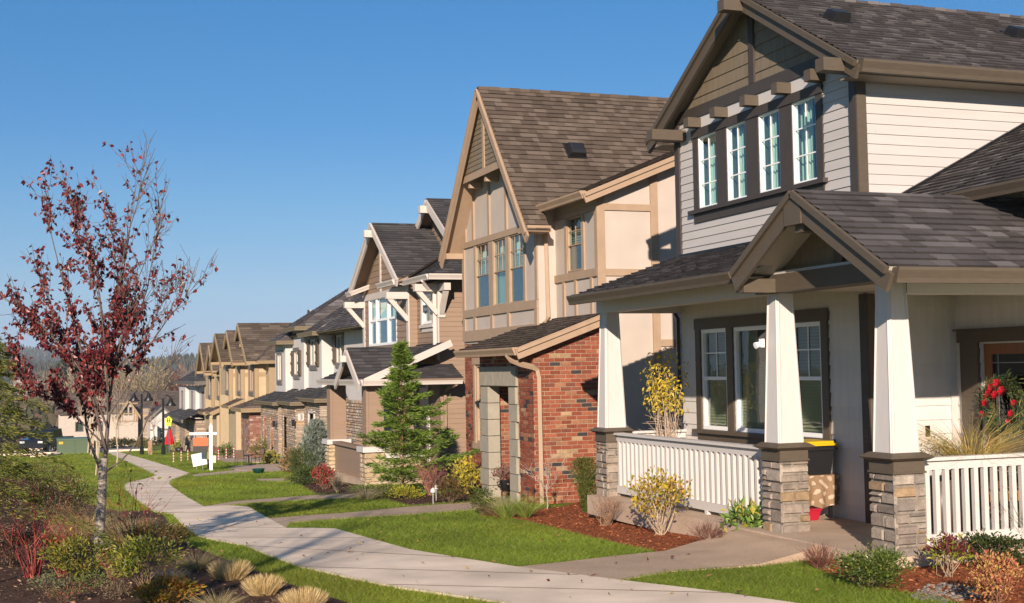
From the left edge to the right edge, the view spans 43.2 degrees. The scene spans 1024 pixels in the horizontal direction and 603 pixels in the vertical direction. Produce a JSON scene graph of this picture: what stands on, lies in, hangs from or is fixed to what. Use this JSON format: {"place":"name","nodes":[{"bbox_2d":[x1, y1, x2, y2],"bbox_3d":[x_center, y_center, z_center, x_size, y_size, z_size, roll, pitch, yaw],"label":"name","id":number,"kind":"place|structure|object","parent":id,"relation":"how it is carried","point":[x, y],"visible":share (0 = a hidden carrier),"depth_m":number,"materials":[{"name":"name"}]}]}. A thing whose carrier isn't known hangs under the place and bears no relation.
{"place":"outdoors","nodes":[
{"label":"outdoors","id":0,"kind":"place"},
{"bbox_2d":[7,446,156,453],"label":"road","id":1,"kind":"structure","parent":0,"point":[128,447],"depth_m":104.53,"materials":[{"name":"grey asphalt"}]},
{"bbox_2d":[19,428,73,452],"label":"pickup truck","id":2,"kind":"object","parent":1,"relation":"on","point":[32,442],"visible":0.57,"depth_m":97.51,"materials":[{"name":"paint"}]},
{"bbox_2d":[0,370,203,406],"bbox_3d":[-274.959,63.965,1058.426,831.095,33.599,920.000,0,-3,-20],"label":"hill","id":3,"kind":"structure","parent":0,"point":[121,377],"depth_m":810.88,"materials":[{"name":"green plant"}]},
{"bbox_2d":[0,344,201,399],"bbox_3d":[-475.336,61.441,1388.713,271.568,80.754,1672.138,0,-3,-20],"label":"hill forest","id":4,"kind":"object","parent":3,"relation":"on","point":[41,358],"visible":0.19,"depth_m":957.42,"materials":[{"name":"green plant"}]},
{"bbox_2d":[108,451,793,602],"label":"sidewalk","id":5,"kind":"structure","parent":0,"point":[260,534],"depth_m":14.38,"materials":[{"name":"concrete"}]},
{"bbox_2d":[133,459,726,592],"bbox_3d":[-10.104,5.390,38.882,3.664,2.303,59.770,0,-3,-20],"label":"sidewalk joint","id":6,"kind":"object","parent":5,"relation":"on","point":[441,570],"visible":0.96,"depth_m":13.69,"materials":[{"name":"concrete"}]},
{"bbox_2d":[0,441,989,602],"bbox_3d":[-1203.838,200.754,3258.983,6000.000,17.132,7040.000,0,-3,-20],"label":"ground","id":7,"kind":"structure","parent":0,"point":[216,454],"depth_m":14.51,"materials":[{"name":"green plant"}]},
{"bbox_2d":[0,390,129,442],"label":"valley scrub","id":8,"kind":"object","parent":7,"relation":"on","point":[50,419],"visible":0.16,"depth_m":236.63,"materials":[{"name":"green plant"}]},
{"bbox_2d":[51,437,90,453],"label":"utility cabinet","id":9,"kind":"object","parent":7,"relation":"on","point":[67,445],"visible":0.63,"depth_m":90.13,"materials":[{"name":"metal"}]},
{"bbox_2d":[101,373,142,465],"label":"young tree","id":10,"kind":"object","parent":7,"relation":"on","point":[116,425],"visible":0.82,"depth_m":54.88,"materials":[{"name":"brown plant"}]},
{"bbox_2d":[58,390,202,440],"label":"house","id":11,"kind":"structure","parent":7,"relation":"on","point":[71,426],"depth_m":207.31,"materials":[{"name":"beige paint"}]},
{"bbox_2d":[129,390,152,454],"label":"street lamp","id":12,"kind":"object","parent":7,"relation":"on","point":[147,398],"visible":0.97,"depth_m":78.50,"materials":[{"name":"black metal"}]},
{"bbox_2d":[102,343,185,390],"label":"bare tree","id":13,"kind":"object","parent":7,"relation":"on","point":[150,388],"visible":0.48,"depth_m":245.32,"materials":[{"name":"brown plant"}]},
{"bbox_2d":[144,405,168,440],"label":"house","id":14,"kind":"structure","parent":7,"relation":"on","point":[158,429],"depth_m":200.81,"materials":[{"name":"paint"}]},
{"bbox_2d":[161,395,175,454],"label":"street lamp","id":15,"kind":"object","parent":7,"relation":"on","point":[170,402],"visible":0.95,"depth_m":75.01,"materials":[{"name":"black metal"}]},
{"bbox_2d":[0,477,348,602],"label":"mulch bed","id":16,"kind":"object","parent":7,"relation":"on","point":[10,589],"visible":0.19,"depth_m":13.82,"materials":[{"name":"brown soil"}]},
{"bbox_2d":[0,524,49,566],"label":"azalea","id":17,"kind":"object","parent":16,"relation":"on","point":[29,536],"visible":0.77,"depth_m":15.45,"materials":[{"name":"red plant"}]},
{"bbox_2d":[0,470,78,526],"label":"azalea","id":18,"kind":"object","parent":16,"relation":"on","point":[16,501],"visible":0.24,"depth_m":21.87,"materials":[{"name":"green plant"}]},
{"bbox_2d":[3,456,89,500],"bbox_3d":[-10.479,4.012,28.981,2.304,1.115,2.247,0,-3,-20],"label":"azalea","id":19,"kind":"object","parent":16,"relation":"on","point":[45,468],"visible":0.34,"depth_m":29.19,"materials":[{"name":"green plant"}]},
{"bbox_2d":[0,461,93,577],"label":"dogwood","id":20,"kind":"object","parent":16,"relation":"on","point":[33,571],"visible":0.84,"depth_m":14.31,"materials":[{"name":"red plant"}]},
{"bbox_2d":[27,571,69,594],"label":"perennial","id":21,"kind":"object","parent":16,"relation":"on","point":[48,579],"visible":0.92,"depth_m":13.02,"materials":[{"name":"green plant"}]},
{"bbox_2d":[11,470,96,531],"bbox_3d":[-7.234,3.178,20.563,1.435,1.019,1.542,0,-3,-20],"label":"azalea","id":22,"kind":"object","parent":16,"relation":"on","point":[41,490],"visible":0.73,"depth_m":20.59,"materials":[{"name":"green plant"}]},
{"bbox_2d":[0,335,115,544],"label":"conifer tree","id":23,"kind":"object","parent":16,"relation":"on","point":[15,464],"visible":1,"depth_m":13.89,"materials":[{"name":"green plant"}]},
{"bbox_2d":[41,580,91,601],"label":"perennial","id":24,"kind":"object","parent":16,"relation":"on","point":[65,592],"visible":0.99,"depth_m":12.31,"materials":[{"name":"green plant"}]},
{"bbox_2d":[41,504,94,540],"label":"twiggy shrub","id":25,"kind":"object","parent":16,"relation":"on","point":[73,528],"visible":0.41,"depth_m":17.62,"materials":[{"name":"brown plant"}]},
{"bbox_2d":[36,529,118,581],"bbox_3d":[-4.670,2.730,13.983,0.889,0.624,0.776,1,-3,-31],"label":"rhododendron","id":26,"kind":"object","parent":16,"relation":"on","point":[79,546],"visible":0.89,"depth_m":13.89,"materials":[{"name":"green plant"}]},
{"bbox_2d":[66,567,112,588],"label":"perennial","id":27,"kind":"object","parent":16,"relation":"on","point":[85,579],"visible":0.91,"depth_m":13.23,"materials":[{"name":"green plant"}]},
{"bbox_2d":[0,130,217,558],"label":"pear tree","id":28,"kind":"object","parent":16,"relation":"on","point":[125,322],"visible":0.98,"depth_m":15.67,"materials":[{"name":"red plant"}]},
{"bbox_2d":[93,575,136,599],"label":"perennial","id":29,"kind":"object","parent":16,"relation":"on","point":[119,585],"visible":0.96,"depth_m":12.35,"materials":[{"name":"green plant"}]},
{"bbox_2d":[74,512,173,547],"bbox_3d":[-5.340,3.091,17.557,1.688,0.520,1.629,0,-3,-20],"label":"grass clump","id":30,"kind":"object","parent":16,"relation":"on","point":[116,538],"visible":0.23,"depth_m":17.56,"materials":[{"name":"green plant"}]},
{"bbox_2d":[96,461,175,546],"bbox_3d":[-4.801,2.658,16.760,0.915,1.238,0.811,-2,-3,16],"label":"dogwood","id":31,"kind":"object","parent":16,"relation":"on","point":[134,502],"visible":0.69,"depth_m":16.58,"materials":[{"name":"red plant"}]},
{"bbox_2d":[97,527,192,586],"bbox_3d":[-3.713,2.606,13.097,0.927,0.653,0.835,0,-3,-20],"label":"rhododendron","id":32,"kind":"object","parent":16,"relation":"on","point":[131,549],"visible":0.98,"depth_m":13.05,"materials":[{"name":"green plant"}]},
{"bbox_2d":[118,517,195,552],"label":"azalea","id":33,"kind":"object","parent":16,"relation":"on","point":[174,532],"visible":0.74,"depth_m":16.59,"materials":[{"name":"green plant"}]},
{"bbox_2d":[126,570,205,602],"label":"spirea","id":34,"kind":"object","parent":16,"relation":"on","point":[150,590],"visible":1,"depth_m":11.75,"materials":[{"name":"green plant"}]},
{"bbox_2d":[163,550,225,570],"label":"grass clump","id":35,"kind":"object","parent":16,"relation":"on","point":[198,565],"visible":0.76,"depth_m":14.54,"materials":[{"name":"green plant"}]},
{"bbox_2d":[182,587,251,602],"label":"grass clump","id":36,"kind":"object","parent":16,"relation":"on","point":[221,600],"visible":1,"depth_m":11.50,"materials":[{"name":"beige plant"}]},
{"bbox_2d":[206,558,254,580],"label":"grass tussock","id":37,"kind":"object","parent":16,"relation":"on","point":[227,571],"depth_m":13.54,"materials":[{"name":"beige plant"}]},
{"bbox_2d":[240,572,287,595],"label":"grass tussock","id":38,"kind":"object","parent":16,"relation":"on","point":[268,586],"depth_m":12.33,"materials":[{"name":"beige plant"}]},
{"bbox_2d":[275,585,330,602],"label":"grass tussock","id":39,"kind":"object","parent":16,"relation":"on","point":[305,596],"depth_m":11.33,"materials":[{"name":"beige plant"}]},
{"bbox_2d":[164,371,205,450],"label":"house","id":40,"kind":"structure","parent":7,"relation":"on","point":[184,423],"depth_m":88.33,"materials":[{"name":"paint"}]},
{"bbox_2d":[189,423,216,470],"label":"sign post","id":41,"kind":"object","parent":7,"relation":"on","point":[200,444],"visible":0.95,"depth_m":46.46,"materials":[{"name":"paint"}]},
{"bbox_2d":[195,343,213,446],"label":"row house","id":42,"kind":"structure","parent":7,"relation":"on","point":[209,385],"depth_m":82.11,"materials":[{"name":"beige paint"}]},
{"bbox_2d":[204,345,219,452],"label":"row house","id":43,"kind":"structure","parent":7,"relation":"on","point":[214,411],"depth_m":78.22,"materials":[{"name":"beige"}]},
{"bbox_2d":[209,333,234,451],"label":"row house","id":44,"kind":"structure","parent":7,"relation":"on","point":[219,355],"depth_m":73.41,"materials":[{"name":"beige paint"}]},
{"bbox_2d":[220,330,248,454],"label":"row house","id":45,"kind":"structure","parent":7,"relation":"on","point":[241,368],"depth_m":70.16,"materials":[{"name":"beige paint"}]},
{"bbox_2d":[228,464,286,471],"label":"patio","id":46,"kind":"structure","parent":7,"relation":"on","point":[271,467],"depth_m":48.41,"materials":[{"name":"beige concrete"}]},
{"bbox_2d":[230,310,312,456],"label":"row house","id":47,"kind":"structure","parent":7,"relation":"on","point":[258,355],"depth_m":67.89,"materials":[{"name":"beige paint"}]},
{"bbox_2d":[209,490,388,505],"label":"walkway","id":48,"kind":"structure","parent":7,"relation":"on","point":[309,497],"depth_m":27.69,"materials":[{"name":"grey concrete"}]},
{"bbox_2d":[283,442,317,475],"bbox_3d":[-6.074,4.590,37.225,1.013,1.140,0.991,0,-3,-20],"label":"yew","id":49,"kind":"object","parent":7,"relation":"on","point":[297,455],"visible":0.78,"depth_m":37.14,"materials":[{"name":"green plant"}]},
{"bbox_2d":[253,288,363,459],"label":"house","id":50,"kind":"structure","parent":7,"relation":"on","point":[311,346],"depth_m":53.81,"materials":[{"name":"paint"}]},
{"bbox_2d":[297,418,326,466],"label":"juniper","id":51,"kind":"object","parent":7,"relation":"on","point":[314,430],"visible":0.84,"depth_m":41.47,"materials":[{"name":"green plant"}]},
{"bbox_2d":[297,476,375,493],"bbox_3d":[-5.230,4.830,34.247,1.954,0.456,11.371,0,-3,-20],"label":"mulch bed","id":52,"kind":"object","parent":7,"relation":"on","point":[326,489],"visible":0.33,"depth_m":31.76,"materials":[{"name":"brown plant"}]},
{"bbox_2d":[284,466,336,484],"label":"bush","id":53,"kind":"object","parent":52,"relation":"on","point":[304,472],"visible":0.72,"depth_m":34.37,"materials":[{"name":"green plant"}]},
{"bbox_2d":[310,463,339,488],"bbox_3d":[-4.582,4.270,31.604,0.751,0.684,0.841,0,-3,-20],"label":"nandina","id":54,"kind":"object","parent":52,"relation":"on","point":[324,471],"visible":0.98,"depth_m":31.53,"materials":[{"name":"red plant"}]},
{"bbox_2d":[316,198,466,485],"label":"house","id":55,"kind":"structure","parent":7,"relation":"on","point":[406,284],"depth_m":35.44,"materials":[{"name":"beige"}]},
{"bbox_2d":[368,297,396,346],"bbox_3d":[-3.548,0.570,38.985,0.748,1.491,3.308,0,-3,-20],"label":"window","id":56,"kind":"structure","parent":55,"relation":"in","point":[382,316],"depth_m":39.29,"materials":[{"name":"glass"}]},
{"bbox_2d":[269,498,524,527],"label":"walkway","id":57,"kind":"structure","parent":7,"relation":"on","point":[283,521],"depth_m":22.47,"materials":[{"name":"grey concrete"}]},
{"bbox_2d":[488,462,511,494],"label":"potted plant","id":58,"kind":"object","parent":57,"relation":"on","point":[504,472],"visible":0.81,"depth_m":24.77,"materials":[{"name":"red plant"}]},
{"bbox_2d":[371,482,484,505],"bbox_3d":[-1.622,4.254,29.123,3.237,0.391,10.080,-1,-3,-2],"label":"mulch bed","id":59,"kind":"object","parent":7,"relation":"on","point":[427,497],"visible":0.24,"depth_m":26.23,"materials":[{"name":"brown plant"}]},
{"bbox_2d":[340,480,392,499],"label":"grass clump","id":60,"kind":"object","parent":59,"relation":"on","point":[363,495],"visible":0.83,"depth_m":26.46,"materials":[{"name":"green plant"}]},
{"bbox_2d":[384,484,429,498],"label":"bush","id":61,"kind":"object","parent":59,"relation":"on","point":[408,492],"visible":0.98,"depth_m":26.37,"materials":[{"name":"yellow plant"}]},
{"bbox_2d":[349,340,481,496],"bbox_3d":[-2.025,2.509,27.879,2.986,3.479,2.423,-2,-3,22],"label":"conifer tree","id":62,"kind":"object","parent":59,"relation":"on","point":[402,356],"visible":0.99,"depth_m":27.69,"materials":[{"name":"green plant"}]},
{"bbox_2d":[413,456,447,494],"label":"twiggy shrub","id":63,"kind":"object","parent":59,"relation":"on","point":[426,482],"visible":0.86,"depth_m":27.36,"materials":[{"name":"brown plant"}]},
{"bbox_2d":[431,473,467,503],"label":"bush","id":64,"kind":"object","parent":59,"relation":"on","point":[458,489],"visible":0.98,"depth_m":24.45,"materials":[{"name":"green plant"}]},
{"bbox_2d":[445,455,480,494],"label":"bush","id":65,"kind":"object","parent":59,"relation":"on","point":[465,471],"visible":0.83,"depth_m":26.82,"materials":[{"name":"yellow plant"}]},
{"bbox_2d":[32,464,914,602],"bbox_3d":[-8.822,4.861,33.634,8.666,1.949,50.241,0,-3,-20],"label":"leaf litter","id":66,"kind":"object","parent":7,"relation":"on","point":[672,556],"visible":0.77,"depth_m":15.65,"materials":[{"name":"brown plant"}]},
{"bbox_2d":[438,86,683,504],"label":"house","id":67,"kind":"structure","parent":7,"relation":"on","point":[557,197],"depth_m":25.82,"materials":[{"name":"paint"}]},
{"bbox_2d":[476,364,480,442],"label":"window","id":68,"kind":"structure","parent":67,"relation":"in","point":[478,397],"depth_m":29.60,"materials":[{"name":"beige glass"}]},
{"bbox_2d":[476,242,488,308],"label":"window","id":69,"kind":"structure","parent":67,"relation":"in","point":[482,273],"depth_m":29.45,"materials":[{"name":"blue glass"}]},
{"bbox_2d":[493,237,505,305],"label":"window","id":70,"kind":"structure","parent":67,"relation":"in","point":[499,244],"depth_m":28.43,"materials":[{"name":"blue glass"}]},
{"bbox_2d":[509,233,523,302],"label":"window","id":71,"kind":"structure","parent":67,"relation":"in","point":[515,241],"depth_m":27.37,"materials":[{"name":"blue glass"}]},
{"bbox_2d":[567,215,581,271],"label":"window","id":72,"kind":"structure","parent":67,"relation":"in","point":[574,223],"depth_m":25.38,"materials":[{"name":"blue glass"}]},
{"bbox_2d":[480,501,701,551],"bbox_3d":[1.115,3.375,20.319,3.226,0.382,10.813,-1,-3,-8],"label":"mulch bed","id":73,"kind":"object","parent":7,"relation":"on","point":[655,539],"visible":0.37,"depth_m":17.93,"materials":[{"name":"brown wood"}]},
{"bbox_2d":[467,484,495,514],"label":"bush","id":74,"kind":"object","parent":73,"relation":"on","point":[478,497],"visible":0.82,"depth_m":21.34,"materials":[{"name":"green plant"}]},
{"bbox_2d":[476,491,537,517],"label":"fountain grass","id":75,"kind":"object","parent":73,"relation":"on","point":[505,513],"depth_m":20.42,"materials":[{"name":"green plant"}]},
{"bbox_2d":[496,492,560,517],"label":"fountain grass","id":76,"kind":"object","parent":73,"relation":"on","point":[525,512],"depth_m":20.40,"materials":[{"name":"green plant"}]},
{"bbox_2d":[515,451,565,508],"bbox_3d":[0.517,3.087,22.057,0.892,1.129,0.514,-2,-3,24],"label":"sapling","id":77,"kind":"object","parent":73,"relation":"on","point":[548,473],"visible":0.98,"depth_m":22.06,"materials":[{"name":"brown plant"}]},
{"bbox_2d":[569,456,596,512],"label":"boxwood","id":78,"kind":"object","parent":73,"relation":"on","point":[587,484],"visible":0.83,"depth_m":21.06,"materials":[{"name":"green plant"}]},
{"bbox_2d":[589,486,622,525],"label":"twiggy shrub","id":79,"kind":"object","parent":73,"relation":"on","point":[607,521],"visible":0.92,"depth_m":18.55,"materials":[{"name":"brown plant"}]},
{"bbox_2d":[623,465,692,534],"bbox_3d":[1.904,2.621,16.948,0.905,0.942,1.018,0,-3,-20],"label":"hydrangea","id":80,"kind":"object","parent":73,"relation":"on","point":[672,489],"visible":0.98,"depth_m":16.92,"materials":[{"name":"yellow plant"}]},
{"bbox_2d":[686,516,730,540],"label":"twiggy shrub","id":81,"kind":"object","parent":73,"relation":"on","point":[704,531],"visible":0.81,"depth_m":15.31,"materials":[{"name":"brown plant"}]},
{"bbox_2d":[719,496,763,531],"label":"leafy plant","id":82,"kind":"object","parent":73,"relation":"on","point":[738,510],"visible":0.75,"depth_m":15.71,"materials":[{"name":"green plant"}]},
{"bbox_2d":[518,530,816,579],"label":"walkway","id":83,"kind":"structure","parent":7,"relation":"on","point":[739,547],"depth_m":14.03,"materials":[{"name":"beige concrete"}]},
{"bbox_2d":[566,0,1023,568],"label":"house","id":84,"kind":"structure","parent":7,"relation":"on","point":[844,268],"depth_m":16.30,"materials":[{"name":"white wood"}]},
{"bbox_2d":[640,347,696,436],"bbox_3d":[2.393,1.822,19.782,0.917,2.248,0.999,0,-3,-20],"label":"shrub","id":85,"kind":"object","parent":84,"relation":"on","point":[664,387],"visible":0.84,"depth_m":19.65,"materials":[{"name":"yellow plant"}]},
{"bbox_2d":[698,132,716,207],"bbox_3d":[3.387,-1.988,19.827,0.912,1.100,0.620,0,-3,-20],"label":"window","id":86,"kind":"structure","parent":84,"relation":"in","point":[706,143],"depth_m":19.88,"materials":[{"name":"glass"}]},
{"bbox_2d":[701,328,727,430],"bbox_3d":[3.379,1.168,19.549,0.712,1.510,0.790,0,-3,-20],"label":"window","id":87,"kind":"structure","parent":84,"relation":"in","point":[713,341],"depth_m":19.63,"materials":[{"name":"glass"}]},
{"bbox_2d":[726,121,746,200],"bbox_3d":[3.686,-2.035,19.017,0.912,1.100,0.610,0,-3,-20],"label":"window","id":88,"kind":"structure","parent":84,"relation":"in","point":[736,145],"depth_m":19.07,"materials":[{"name":"glass"}]},
{"bbox_2d":[733,325,766,433],"bbox_3d":[3.807,1.100,18.392,0.712,1.510,1.300,0,-3,-20],"label":"window","id":89,"kind":"structure","parent":84,"relation":"in","point":[749,362],"depth_m":18.74,"materials":[{"name":"glass"}]},
{"bbox_2d":[758,109,780,192],"bbox_3d":[3.998,-2.084,18.174,0.912,1.100,0.610,0,-3,-20],"label":"window","id":90,"kind":"structure","parent":84,"relation":"in","point":[769,140],"depth_m":18.22,"materials":[{"name":"glass"}]},
{"bbox_2d":[792,96,816,183],"bbox_3d":[4.299,-2.132,17.359,0.912,1.100,0.630,0,-3,-20],"label":"window","id":91,"kind":"structure","parent":84,"relation":"in","point":[803,111],"depth_m":17.42,"materials":[{"name":"glass"}]},
{"bbox_2d":[795,322,822,437],"bbox_3d":[4.230,1.033,17.245,0.712,1.510,0.770,0,-3,-20],"label":"window","id":92,"kind":"structure","parent":84,"relation":"in","point":[808,333],"depth_m":17.20,"materials":[{"name":"glass"}]},
{"bbox_2d":[808,473,839,517],"bbox_3d":[3.786,2.474,16.519,0.565,0.550,0.605,0,-3,-20],"label":"blanket","id":93,"kind":"object","parent":84,"relation":"on","point":[824,490],"visible":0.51,"depth_m":16.30,"materials":[{"name":"fabric"}]},
{"bbox_2d":[804,439,837,474],"bbox_3d":[3.779,1.986,16.547,0.520,0.420,0.600,0,-3,-20],"label":"storage tote","id":94,"kind":"object","parent":93,"relation":"on","point":[820,457],"visible":0.43,"depth_m":16.32,"materials":[{"name":"black plastic"}]},
{"bbox_2d":[849,405,1023,531],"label":"ornamental grass","id":95,"kind":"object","parent":84,"relation":"on","point":[971,450],"depth_m":13.95,"materials":[{"name":"plant"}]},
{"bbox_2d":[919,432,974,533],"bbox_3d":[4.690,2.014,14.149,0.815,1.154,0.705,0,-3,-20],"label":"planter","id":96,"kind":"object","parent":84,"relation":"on","point":[941,503],"visible":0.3,"depth_m":14.04,"materials":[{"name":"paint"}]},
{"bbox_2d":[975,368,1023,441],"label":"wreath","id":97,"kind":"object","parent":84,"relation":"attached to","point":[990,393],"visible":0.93,"depth_m":15.32,"materials":[{"name":"green plant"}]},
{"bbox_2d":[984,342,1023,522],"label":"door","id":98,"kind":"structure","parent":84,"relation":"in","point":[999,358],"depth_m":15.54,"materials":[{"name":"brown wood"}]},
{"bbox_2d":[806,559,1023,602],"bbox_3d":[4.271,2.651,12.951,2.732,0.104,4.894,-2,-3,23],"label":"mulch bed","id":99,"kind":"object","parent":7,"relation":"on","point":[935,580],"visible":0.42,"depth_m":12.12,"materials":[{"name":"brown wood"}]},
{"bbox_2d":[795,536,840,570],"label":"twiggy shrub","id":100,"kind":"object","parent":99,"relation":"on","point":[821,565],"visible":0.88,"depth_m":13.09,"materials":[{"name":"brown plant"}]},
{"bbox_2d":[824,540,922,590],"bbox_3d":[3.296,2.427,11.760,0.795,0.456,0.791,0,-3,-20],"label":"boxwood","id":101,"kind":"object","parent":99,"relation":"on","point":[858,565],"visible":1,"depth_m":11.64,"materials":[{"name":"green plant"}]},
{"bbox_2d":[909,582,981,602],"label":"pebbles","id":102,"kind":"object","parent":99,"relation":"on","point":[952,590],"visible":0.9,"depth_m":11.29,"materials":[{"name":"stone"}]},
{"bbox_2d":[922,528,976,576],"bbox_3d":[4.158,2.400,12.309,0.512,0.502,0.497,-2,-3,18],"label":"pieris","id":103,"kind":"object","parent":99,"relation":"on","point":[948,543],"visible":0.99,"depth_m":12.29,"materials":[{"name":"green plant"}]},
{"bbox_2d":[941,527,1023,566],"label":"bush","id":104,"kind":"object","parent":99,"relation":"on","point":[983,542],"visible":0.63,"depth_m":12.89,"materials":[{"name":"green plant"}]},
{"bbox_2d":[958,549,1023,602],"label":"spirea","id":105,"kind":"object","parent":99,"relation":"on","point":[988,568],"visible":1,"depth_m":10.68,"materials":[{"name":"orange plant"}]},
{"bbox_2d":[0,0,1023,359],"label":"sky","id":106,"kind":"structure","parent":0,"point":[286,129],"materials":[{"name":"blue"}]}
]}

